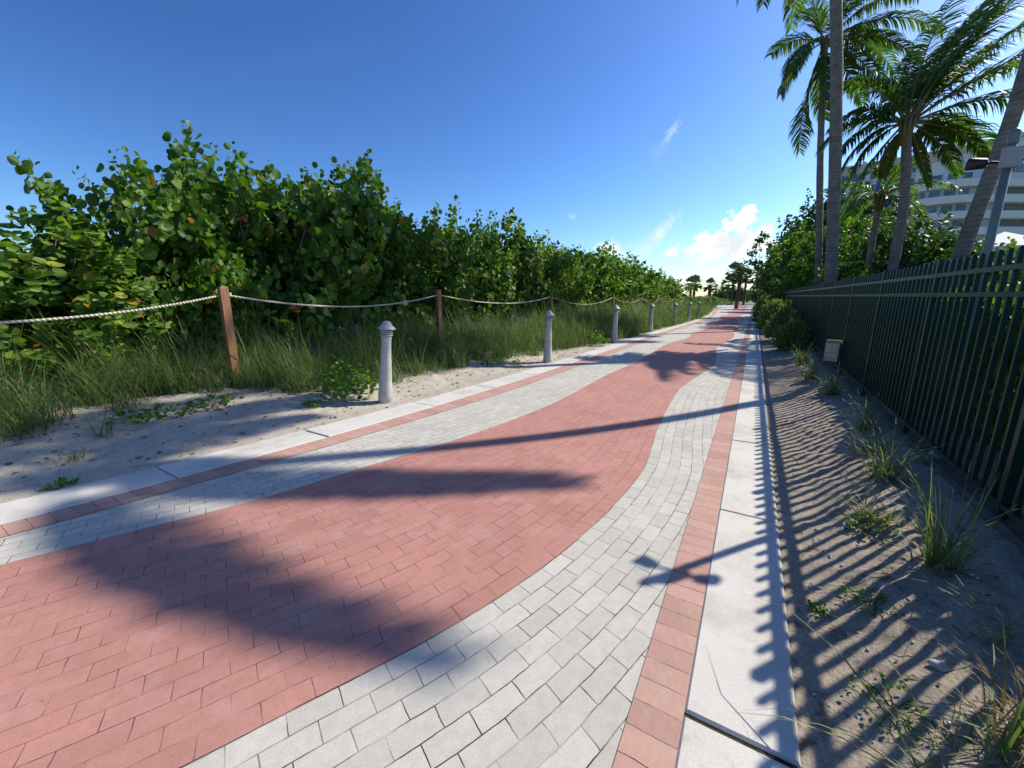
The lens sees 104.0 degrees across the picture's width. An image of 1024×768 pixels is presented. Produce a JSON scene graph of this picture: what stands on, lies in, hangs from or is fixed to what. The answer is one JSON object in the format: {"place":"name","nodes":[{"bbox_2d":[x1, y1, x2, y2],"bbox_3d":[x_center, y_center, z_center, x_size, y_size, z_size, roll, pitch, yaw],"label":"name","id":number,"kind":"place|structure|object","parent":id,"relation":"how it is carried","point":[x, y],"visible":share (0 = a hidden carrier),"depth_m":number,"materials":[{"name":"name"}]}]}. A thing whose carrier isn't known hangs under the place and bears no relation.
{"place":"outdoors","nodes":[
{"label":"outdoors","id":0,"kind":"place"},
{"bbox_2d":[0,305,712,503],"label":"dune sand","id":1,"kind":"structure","parent":0,"point":[120,448],"depth_m":4.63,"materials":[{"name":"sand"}]},
{"bbox_2d":[0,228,52,324],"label":"sea grape shrub","id":2,"kind":"object","parent":1,"relation":"on","point":[6,255],"visible":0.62,"depth_m":4.84,"materials":[{"name":"green plant"}]},
{"bbox_2d":[42,476,79,489],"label":"ground weed","id":3,"kind":"object","parent":1,"relation":"on","point":[63,480],"visible":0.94,"depth_m":3.26,"materials":[{"name":"green plant"}]},
{"bbox_2d":[29,443,100,468],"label":"grass tuft","id":4,"kind":"object","parent":1,"relation":"on","point":[74,455],"visible":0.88,"depth_m":3.73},
{"bbox_2d":[0,181,181,381],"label":"sea grape shrub","id":5,"kind":"object","parent":1,"relation":"on","point":[87,274],"visible":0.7,"depth_m":5.15,"materials":[{"name":"green plant"}]},
{"bbox_2d":[1,239,191,358],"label":"sea grape shrub","id":6,"kind":"object","parent":1,"relation":"on","point":[65,308],"visible":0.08,"depth_m":5.91,"materials":[{"name":"green plant"}]},
{"bbox_2d":[65,405,135,437],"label":"grass tuft","id":7,"kind":"object","parent":1,"relation":"on","point":[106,429],"visible":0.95,"depth_m":4.20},
{"bbox_2d":[6,146,279,365],"bbox_3d":[-5.842,-2.232,6.882,3.635,3.984,3.469,7,14,30],"label":"sea grape shrub","id":8,"kind":"object","parent":1,"relation":"on","point":[126,195],"visible":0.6,"depth_m":6.13,"materials":[{"name":"green plant"}]},
{"bbox_2d":[106,403,196,424],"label":"creeping vine","id":9,"kind":"object","parent":1,"relation":"on","point":[157,406],"visible":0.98,"depth_m":4.66,"materials":[{"name":"green plant"}]},
{"bbox_2d":[183,394,234,408],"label":"creeping vine","id":10,"kind":"object","parent":1,"relation":"on","point":[225,399],"visible":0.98,"depth_m":5.20,"materials":[{"name":"green plant"}]},
{"bbox_2d":[112,119,367,351],"bbox_3d":[-5.331,-2.735,8.092,4.294,4.498,4.505,-2,12,-8],"label":"sea grape shrub","id":11,"kind":"object","parent":1,"relation":"on","point":[283,256],"visible":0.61,"depth_m":7.29,"materials":[{"name":"green plant"}]},
{"bbox_2d":[199,199,363,339],"bbox_3d":[-6.759,-3.117,10.534,5.716,4.065,6.348,3,12,12],"label":"sea grape shrub","id":12,"kind":"object","parent":1,"relation":"on","point":[278,209],"visible":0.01,"depth_m":8.44,"materials":[{"name":"green plant"}]},
{"bbox_2d":[0,347,592,491],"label":"leaf litter","id":13,"kind":"object","parent":1,"relation":"on","point":[158,452],"visible":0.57,"depth_m":5.11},
{"bbox_2d":[299,399,322,407],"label":"ground weed","id":14,"kind":"object","parent":1,"relation":"on","point":[309,403],"visible":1,"depth_m":5.48,"materials":[{"name":"green plant"}]},
{"bbox_2d":[226,149,429,345],"bbox_3d":[-4.331,-3.279,9.866,4.884,4.826,4.397,7,14,30],"label":"sea grape shrub","id":15,"kind":"object","parent":1,"relation":"on","point":[372,218],"visible":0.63,"depth_m":8.82,"materials":[{"name":"green plant"}]},
{"bbox_2d":[0,286,685,386],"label":"rope fence","id":16,"kind":"object","parent":1,"relation":"on","point":[224,295],"visible":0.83,"depth_m":5.78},
{"bbox_2d":[315,356,378,400],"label":"leafy shrub","id":17,"kind":"object","parent":1,"relation":"on","point":[343,386],"visible":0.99,"depth_m":5.96,"materials":[{"name":"green plant"}]},
{"bbox_2d":[322,359,379,388],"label":"leafy shrub","id":18,"kind":"object","parent":1,"relation":"on","point":[352,373],"visible":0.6,"depth_m":6.42,"materials":[{"name":"green plant"}]},
{"bbox_2d":[0,275,715,443],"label":"dune grass","id":19,"kind":"structure","parent":1,"relation":"on","point":[268,368],"depth_m":6.39,"materials":[{"name":"plant"}]},
{"bbox_2d":[0,307,715,524],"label":"concrete kerb","id":20,"kind":"structure","parent":1,"relation":"on","point":[15,510],"depth_m":3.92,"materials":[{"name":"concrete"}]},
{"bbox_2d":[377,321,395,403],"bbox_3d":[-1.842,-0.270,5.844,0.254,1.300,0.254,12,14,29],"label":"bollard","id":21,"kind":"object","parent":1,"relation":"on","point":[385,378],"visible":0.98,"depth_m":5.78,"materials":[{"name":"paint"}]},
{"bbox_2d":[342,181,482,335],"bbox_3d":[-2.942,-3.466,11.720,4.230,4.413,4.433,-1,12,-5],"label":"sea grape shrub","id":22,"kind":"object","parent":1,"relation":"on","point":[443,275],"visible":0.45,"depth_m":10.86,"materials":[{"name":"green plant"}]},
{"bbox_2d":[415,195,524,323],"bbox_3d":[-1.782,-3.901,13.728,4.505,4.439,4.294,2,12,7],"label":"sea grape shrub","id":23,"kind":"object","parent":1,"relation":"on","point":[480,284],"visible":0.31,"depth_m":12.99,"materials":[{"name":"green plant"}]},
{"bbox_2d":[481,358,505,365],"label":"ground weed","id":24,"kind":"object","parent":1,"relation":"on","point":[492,361],"visible":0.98,"depth_m":8.91,"materials":[{"name":"green plant"}]},
{"bbox_2d":[505,349,529,356],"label":"ground weed","id":25,"kind":"object","parent":1,"relation":"on","point":[518,352],"visible":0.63,"depth_m":10.16,"materials":[{"name":"green plant"}]},
{"bbox_2d":[465,207,573,325],"bbox_3d":[-0.186,-4.469,16.161,4.884,4.521,4.397,-3,12,-12],"label":"sea grape shrub","id":26,"kind":"object","parent":1,"relation":"on","point":[519,244],"visible":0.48,"depth_m":15.01,"materials":[{"name":"green plant"}]},
{"bbox_2d":[543,310,553,362],"bbox_3d":[0.871,-1.093,9.624,0.262,1.339,0.262,8,14,30],"label":"bollard","id":27,"kind":"object","parent":1,"relation":"on","point":[547,354],"visible":0.99,"depth_m":9.56,"materials":[{"name":"paint"}]},
{"bbox_2d":[511,230,596,316],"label":"sea grape shrub","id":28,"kind":"object","parent":1,"relation":"on","point":[556,273],"visible":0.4,"depth_m":17.56,"materials":[{"name":"green plant"}]},
{"bbox_2d":[503,229,625,315],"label":"sea grape shrub","id":29,"kind":"object","parent":1,"relation":"on","point":[606,273],"visible":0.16,"depth_m":20.92,"materials":[{"name":"green plant"}]},
{"bbox_2d":[583,330,608,345],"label":"leafy shrub","id":30,"kind":"object","parent":1,"relation":"on","point":[600,339],"visible":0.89,"depth_m":13.13,"materials":[{"name":"green plant"}]},
{"bbox_2d":[577,240,652,307],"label":"sea grape shrub","id":31,"kind":"object","parent":1,"relation":"on","point":[620,286],"visible":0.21,"depth_m":23.75,"materials":[{"name":"green plant"}]},
{"bbox_2d":[611,305,619,342],"bbox_3d":[3.584,-2.031,13.926,0.274,1.404,0.274,7,14,30],"label":"bollard","id":32,"kind":"object","parent":1,"relation":"on","point":[615,308],"visible":0.99,"depth_m":13.85,"materials":[{"name":"paint"}]},
{"bbox_2d":[593,251,662,306],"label":"sea grape shrub","id":33,"kind":"object","parent":1,"relation":"on","point":[650,294],"visible":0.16,"depth_m":28.56,"materials":[{"name":"green plant"}]},
{"bbox_2d":[610,262,670,304],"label":"sea grape shrub","id":34,"kind":"object","parent":1,"relation":"on","point":[652,274],"visible":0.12,"depth_m":32.29,"materials":[{"name":"green plant"}]},
{"bbox_2d":[648,304,653,331],"bbox_3d":[6.471,-3.028,18.624,0.274,1.404,0.274,7,14,30],"label":"bollard","id":35,"kind":"object","parent":1,"relation":"on","point":[651,308],"visible":0.94,"depth_m":18.56,"materials":[{"name":"paint"}]},
{"bbox_2d":[639,274,682,304],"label":"sea grape shrub","id":36,"kind":"object","parent":1,"relation":"on","point":[670,281],"visible":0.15,"depth_m":37.79,"materials":[{"name":"green plant"}]},
{"bbox_2d":[657,278,694,304],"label":"sea grape shrub","id":37,"kind":"object","parent":1,"relation":"on","point":[683,295],"visible":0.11,"depth_m":43.26,"materials":[{"name":"green plant"}]},
{"bbox_2d":[683,275,698,296],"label":"fan palm","id":38,"kind":"object","parent":1,"relation":"on","point":[692,279],"visible":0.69,"depth_m":75.20,"materials":[{"name":"green plant"}]},
{"bbox_2d":[687,274,702,296],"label":"fan palm","id":39,"kind":"object","parent":1,"relation":"on","point":[700,286],"visible":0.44,"depth_m":77.68,"materials":[{"name":"green plant"}]},
{"bbox_2d":[681,294,720,306],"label":"sea grape shrub","id":40,"kind":"object","parent":1,"relation":"on","point":[714,299],"visible":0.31,"depth_m":54.27,"materials":[{"name":"green plant"}]},
{"bbox_2d":[678,294,727,304],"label":"sea grape shrub","id":41,"kind":"object","parent":1,"relation":"on","point":[723,301],"visible":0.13,"depth_m":67.50,"materials":[{"name":"green plant"}]},
{"bbox_2d":[702,277,716,296],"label":"fan palm","id":42,"kind":"object","parent":1,"relation":"on","point":[710,281],"visible":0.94,"depth_m":82.88,"materials":[{"name":"green plant"}]},
{"bbox_2d":[0,307,718,536],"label":"brick border","id":43,"kind":"object","parent":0,"point":[25,524],"visible":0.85,"depth_m":3.81,"materials":[{"name":"brick"}]},
{"bbox_2d":[0,304,734,564],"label":"grey paving","id":44,"kind":"structure","parent":0,"point":[282,475],"depth_m":3.75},
{"bbox_2d":[0,304,748,767],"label":"red paving","id":45,"kind":"structure","parent":0,"point":[180,642],"depth_m":2.17,"materials":[{"name":"brick"}]},
{"bbox_2d":[180,305,753,767],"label":"grey paving","id":46,"kind":"structure","parent":0,"point":[542,667],"depth_m":1.66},
{"bbox_2d":[0,0,1023,296],"label":"sky","id":47,"kind":"structure","parent":0,"point":[657,130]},
{"bbox_2d":[324,359,796,767],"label":"joint dirt","id":48,"kind":"structure","parent":0,"point":[752,747],"depth_m":1.39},
{"bbox_2d":[675,317,800,767],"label":"concrete kerb","id":49,"kind":"structure","parent":48,"relation":"on","point":[741,665],"depth_m":1.85,"materials":[{"name":"concrete"}]},
{"bbox_2d":[612,305,754,767],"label":"brick border","id":50,"kind":"object","parent":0,"point":[650,737],"visible":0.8,"depth_m":1.84,"materials":[{"name":"brick"}]},
{"bbox_2d":[734,300,755,304],"bbox_3d":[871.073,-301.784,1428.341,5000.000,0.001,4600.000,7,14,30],"label":"ground","id":51,"kind":"structure","parent":0,"point":[749,303],"depth_m":154.50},
{"bbox_2d":[711,290,733,298],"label":"distant tree","id":52,"kind":"object","parent":51,"relation":"on","point":[715,293],"visible":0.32,"depth_m":163.67,"materials":[{"name":"green plant"}]},
{"bbox_2d":[719,277,736,303],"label":"fan palm","id":53,"kind":"object","parent":51,"relation":"on","point":[728,287],"visible":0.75,"depth_m":146.00,"materials":[{"name":"green plant"}]},
{"bbox_2d":[724,261,743,301],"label":"fan palm","id":54,"kind":"object","parent":51,"relation":"on","point":[735,264],"visible":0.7,"depth_m":114.72,"materials":[{"name":"green plant"}]},
{"bbox_2d":[721,285,751,302],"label":"distant tree","id":55,"kind":"object","parent":51,"relation":"on","point":[747,296],"visible":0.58,"depth_m":151.38,"materials":[{"name":"green plant"}]},
{"bbox_2d":[729,266,749,308],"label":"fan palm","id":56,"kind":"object","parent":51,"relation":"on","point":[740,280],"visible":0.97,"depth_m":60.91,"materials":[{"name":"green plant"}]},
{"bbox_2d":[742,268,754,304],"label":"fan palm","id":57,"kind":"object","parent":51,"relation":"on","point":[744,293],"visible":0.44,"depth_m":118.05,"materials":[{"name":"green plant"}]},
{"bbox_2d":[751,276,759,302],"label":"distant tree","id":58,"kind":"object","parent":51,"relation":"on","point":[755,292],"visible":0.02,"depth_m":79.31,"materials":[{"name":"green plant"}]},
{"bbox_2d":[753,255,775,302],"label":"distant tree","id":59,"kind":"object","parent":51,"relation":"on","point":[760,294],"visible":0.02,"depth_m":46.99,"materials":[{"name":"green plant"}]},
{"bbox_2d":[841,146,965,218],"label":"apartment building","id":60,"kind":"structure","parent":51,"relation":"on","point":[845,174],"depth_m":106.69,"materials":[{"name":"white glass"}]},
{"bbox_2d":[871,132,1023,258],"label":"hotel building","id":61,"kind":"structure","parent":51,"relation":"on","point":[938,199],"depth_m":78.34,"materials":[{"name":"white glass"}]},
{"bbox_2d":[926,207,936,212],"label":"window","id":62,"kind":"structure","parent":61,"relation":"in","point":[932,209],"depth_m":80.29,"materials":[{"name":"blue glass"}]},
{"bbox_2d":[928,191,939,197],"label":"window","id":63,"kind":"structure","parent":61,"relation":"in","point":[936,193],"depth_m":79.75,"materials":[{"name":"blue glass"}]},
{"bbox_2d":[932,175,942,180],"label":"window","id":64,"kind":"structure","parent":61,"relation":"in","point":[939,177],"depth_m":79.07,"materials":[{"name":"blue glass"}]},
{"bbox_2d":[944,189,955,195],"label":"window","id":65,"kind":"structure","parent":61,"relation":"in","point":[947,192],"depth_m":78.43,"materials":[{"name":"blue glass"}]},
{"bbox_2d":[956,205,965,210],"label":"window","id":66,"kind":"structure","parent":61,"relation":"in","point":[959,207],"depth_m":78.34,"materials":[{"name":"blue glass"}]},
{"bbox_2d":[1012,164,1023,171],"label":"window","id":67,"kind":"structure","parent":61,"relation":"in","point":[1021,168],"depth_m":76.94,"materials":[{"name":"blue glass"}]},
{"bbox_2d":[759,325,1023,767],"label":"soil verge","id":68,"kind":"structure","parent":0,"point":[811,651],"depth_m":2.00,"materials":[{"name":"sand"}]},
{"bbox_2d":[750,289,784,322],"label":"verge bush","id":69,"kind":"object","parent":68,"relation":"on","point":[756,312],"visible":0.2,"depth_m":23.62,"materials":[{"name":"green plant"}]},
{"bbox_2d":[754,297,791,329],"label":"verge bush","id":70,"kind":"object","parent":68,"relation":"on","point":[772,307],"visible":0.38,"depth_m":17.99,"materials":[{"name":"green plant"}]},
{"bbox_2d":[761,303,801,338],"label":"verge bush","id":71,"kind":"object","parent":68,"relation":"on","point":[782,315],"visible":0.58,"depth_m":13.88,"materials":[{"name":"green plant"}]},
{"bbox_2d":[736,0,842,282],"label":"coconut palm","id":72,"kind":"object","parent":68,"relation":"on","point":[835,143],"visible":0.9,"depth_m":11.29,"materials":[{"name":"plant"}]},
{"bbox_2d":[771,316,813,351],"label":"verge bush","id":73,"kind":"object","parent":68,"relation":"on","point":[787,335],"visible":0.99,"depth_m":11.01,"materials":[{"name":"green plant"}]},
{"bbox_2d":[740,188,847,295],"bbox_3d":[24.185,-10.515,31.773,8.585,10.605,8.056,-3,12,-15],"label":"sea grape tree","id":74,"kind":"object","parent":68,"relation":"on","point":[754,263],"visible":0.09,"depth_m":33.11,"materials":[{"name":"green plant"}]},
{"bbox_2d":[787,336,822,365],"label":"grass tuft","id":75,"kind":"object","parent":68,"relation":"on","point":[799,356],"visible":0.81,"depth_m":8.66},
{"bbox_2d":[786,352,834,379],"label":"grass tuft","id":76,"kind":"object","parent":68,"relation":"on","point":[812,372],"visible":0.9,"depth_m":7.16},
{"bbox_2d":[807,599,835,618],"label":"ground weed","id":77,"kind":"object","parent":68,"relation":"on","point":[810,603],"visible":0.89,"depth_m":1.96,"materials":[{"name":"green plant"}]},
{"bbox_2d":[760,207,893,309],"bbox_3d":[17.313,-6.214,22.432,5.693,6.089,6.550,-3,12,-16],"label":"sea grape tree","id":78,"kind":"object","parent":68,"relation":"on","point":[799,274],"visible":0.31,"depth_m":21.57,"materials":[{"name":"green plant"}]},
{"bbox_2d":[797,362,858,397],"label":"grass tuft","id":79,"kind":"object","parent":68,"relation":"on","point":[832,391],"visible":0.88,"depth_m":5.90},
{"bbox_2d":[823,339,842,361],"bbox_3d":[5.726,-0.600,7.128,0.209,0.370,0.205,-9,15,-36],"label":"utility box","id":80,"kind":"object","parent":68,"relation":"on","point":[832,351],"visible":1,"depth_m":7.06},
{"bbox_2d":[763,0,950,284],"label":"coconut palm","id":81,"kind":"object","parent":68,"relation":"on","point":[878,39],"visible":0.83,"depth_m":18.84,"materials":[{"name":"plant"}]},
{"bbox_2d":[759,158,965,292],"bbox_3d":[22.739,-9.621,26.712,10.384,10.956,9.155,7,14,30],"label":"sea grape tree","id":82,"kind":"object","parent":68,"relation":"on","point":[811,219],"visible":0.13,"depth_m":26.05,"materials":[{"name":"green plant"}]},
{"bbox_2d":[826,389,902,433],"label":"grass tuft","id":83,"kind":"object","parent":68,"relation":"on","point":[865,418],"visible":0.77,"depth_m":4.29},
{"bbox_2d":[838,582,905,620],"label":"ground weed","id":84,"kind":"object","parent":68,"relation":"on","point":[882,595],"visible":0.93,"depth_m":1.98,"materials":[{"name":"green plant"}]},
{"bbox_2d":[826,404,917,453],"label":"grass tuft","id":85,"kind":"object","parent":68,"relation":"on","point":[868,440],"visible":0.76,"depth_m":3.69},
{"bbox_2d":[814,204,931,279],"bbox_3d":[16.523,-4.876,17.416,4.710,5.570,4.443,-2,12,-9],"label":"sea grape tree","id":86,"kind":"object","parent":68,"relation":"on","point":[885,233],"visible":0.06,"depth_m":16.87,"materials":[{"name":"green plant"}]},
{"bbox_2d":[844,512,903,540],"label":"ground weed","id":87,"kind":"object","parent":68,"relation":"on","point":[860,515],"visible":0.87,"depth_m":2.58,"materials":[{"name":"green plant"}]},
{"bbox_2d":[726,595,1023,767],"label":"grass tuft","id":88,"kind":"object","parent":68,"relation":"on","point":[985,758],"visible":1,"depth_m":1.26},
{"bbox_2d":[825,487,941,533],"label":"grass tuft","id":89,"kind":"object","parent":68,"relation":"on","point":[865,511],"visible":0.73,"depth_m":2.70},
{"bbox_2d":[846,668,934,746],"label":"ground weed","id":90,"kind":"object","parent":68,"relation":"on","point":[887,688],"visible":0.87,"depth_m":1.47,"materials":[{"name":"green plant"}]},
{"bbox_2d":[820,156,962,275],"bbox_3d":[13.487,-4.908,15.336,3.502,6.030,3.867,2,12,12],"label":"coconut palm","id":91,"kind":"object","parent":68,"relation":"on","point":[880,197],"visible":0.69,"depth_m":14.35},
{"bbox_2d":[813,420,973,488],"bbox_3d":[2.912,0.556,3.138,1.011,0.668,0.899,7,14,30],"label":"grass tuft","id":92,"kind":"object","parent":68,"relation":"on","point":[887,465],"visible":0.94,"depth_m":3.15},
{"bbox_2d":[767,371,1023,767],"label":"verge litter","id":93,"kind":"object","parent":68,"relation":"on","point":[908,677],"visible":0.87,"depth_m":2.03,"materials":[{"name":"brown plant"}]},
{"bbox_2d":[782,246,1023,555],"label":"metal fence","id":94,"kind":"object","parent":68,"relation":"on","point":[870,321],"visible":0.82,"depth_m":3.38,"materials":[{"name":"metal"}]},
{"bbox_2d":[814,0,1023,271],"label":"coconut palm","id":95,"kind":"object","parent":68,"relation":"on","point":[920,84],"visible":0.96,"depth_m":12.03,"materials":[{"name":"plant"}]},
{"bbox_2d":[839,215,1007,282],"bbox_3d":[13.569,-3.411,13.546,4.025,4.327,3.936,7,14,30],"label":"sea grape tree","id":96,"kind":"object","parent":68,"relation":"on","point":[915,252],"visible":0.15,"depth_m":13.04,"materials":[{"name":"green plant"}]},
{"bbox_2d":[841,448,1023,598],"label":"grass tuft","id":97,"kind":"object","parent":68,"relation":"on","point":[938,556],"visible":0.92,"depth_m":2.10,"materials":[{"name":"plant"}]},
{"bbox_2d":[868,643,1003,767],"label":"grass tuft","id":98,"kind":"object","parent":68,"relation":"on","point":[931,758],"visible":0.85,"depth_m":1.34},
{"bbox_2d":[926,658,950,671],"bbox_3d":[1.719,1.135,1.609,0.058,0.038,0.058,-2,12,-11],"label":"stone","id":99,"kind":"object","parent":68,"relation":"on","point":[941,666],"visible":1,"depth_m":1.60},
{"bbox_2d":[898,573,1023,654],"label":"grass tuft","id":100,"kind":"object","parent":68,"relation":"on","point":[1009,634],"visible":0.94,"depth_m":1.68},
{"bbox_2d":[899,284,1023,472],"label":"clipped hedge","id":101,"kind":"object","parent":68,"relation":"on","point":[1005,378],"visible":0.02,"depth_m":3.81,"materials":[{"name":"green plant"}]},
{"bbox_2d":[904,660,1023,767],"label":"grass tuft","id":102,"kind":"object","parent":68,"relation":"on","point":[1008,742],"visible":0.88,"depth_m":1.25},
{"bbox_2d":[911,620,1023,767],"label":"grass tuft","id":103,"kind":"object","parent":68,"relation":"on","point":[1001,712],"visible":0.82,"depth_m":1.35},
{"bbox_2d":[923,242,1023,288],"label":"sea grape tree","id":104,"kind":"object","parent":68,"relation":"on","point":[948,251],"visible":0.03,"depth_m":9.86,"materials":[{"name":"green plant"}]},
{"bbox_2d":[929,128,1023,458],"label":"lamp post","id":105,"kind":"object","parent":68,"relation":"on","point":[1012,154],"visible":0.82,"depth_m":2.91,"materials":[{"name":"metal"}]},
{"bbox_2d":[944,49,1023,288],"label":"coconut palm","id":106,"kind":"object","parent":68,"relation":"on","point":[1011,119],"visible":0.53,"depth_m":7.50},
{"bbox_2d":[978,236,1018,263],"bbox_3d":[15.465,-3.000,13.327,5.094,3.633,5.031,0,12,-2],"label":"sea grape tree","id":107,"kind":"object","parent":68,"relation":"on","point":[1013,243],"visible":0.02,"depth_m":12.67,"materials":[{"name":"green plant"}]},
{"bbox_2d":[978,232,1023,251],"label":"garden canopy","id":108,"kind":"object","parent":68,"relation":"on","point":[1002,237],"visible":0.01,"depth_m":21.83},
{"bbox_2d":[986,237,1023,288],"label":"sea grape tree","id":109,"kind":"object","parent":68,"relation":"on","point":[1008,280],"depth_m":6.37,"materials":[{"name":"green plant"}]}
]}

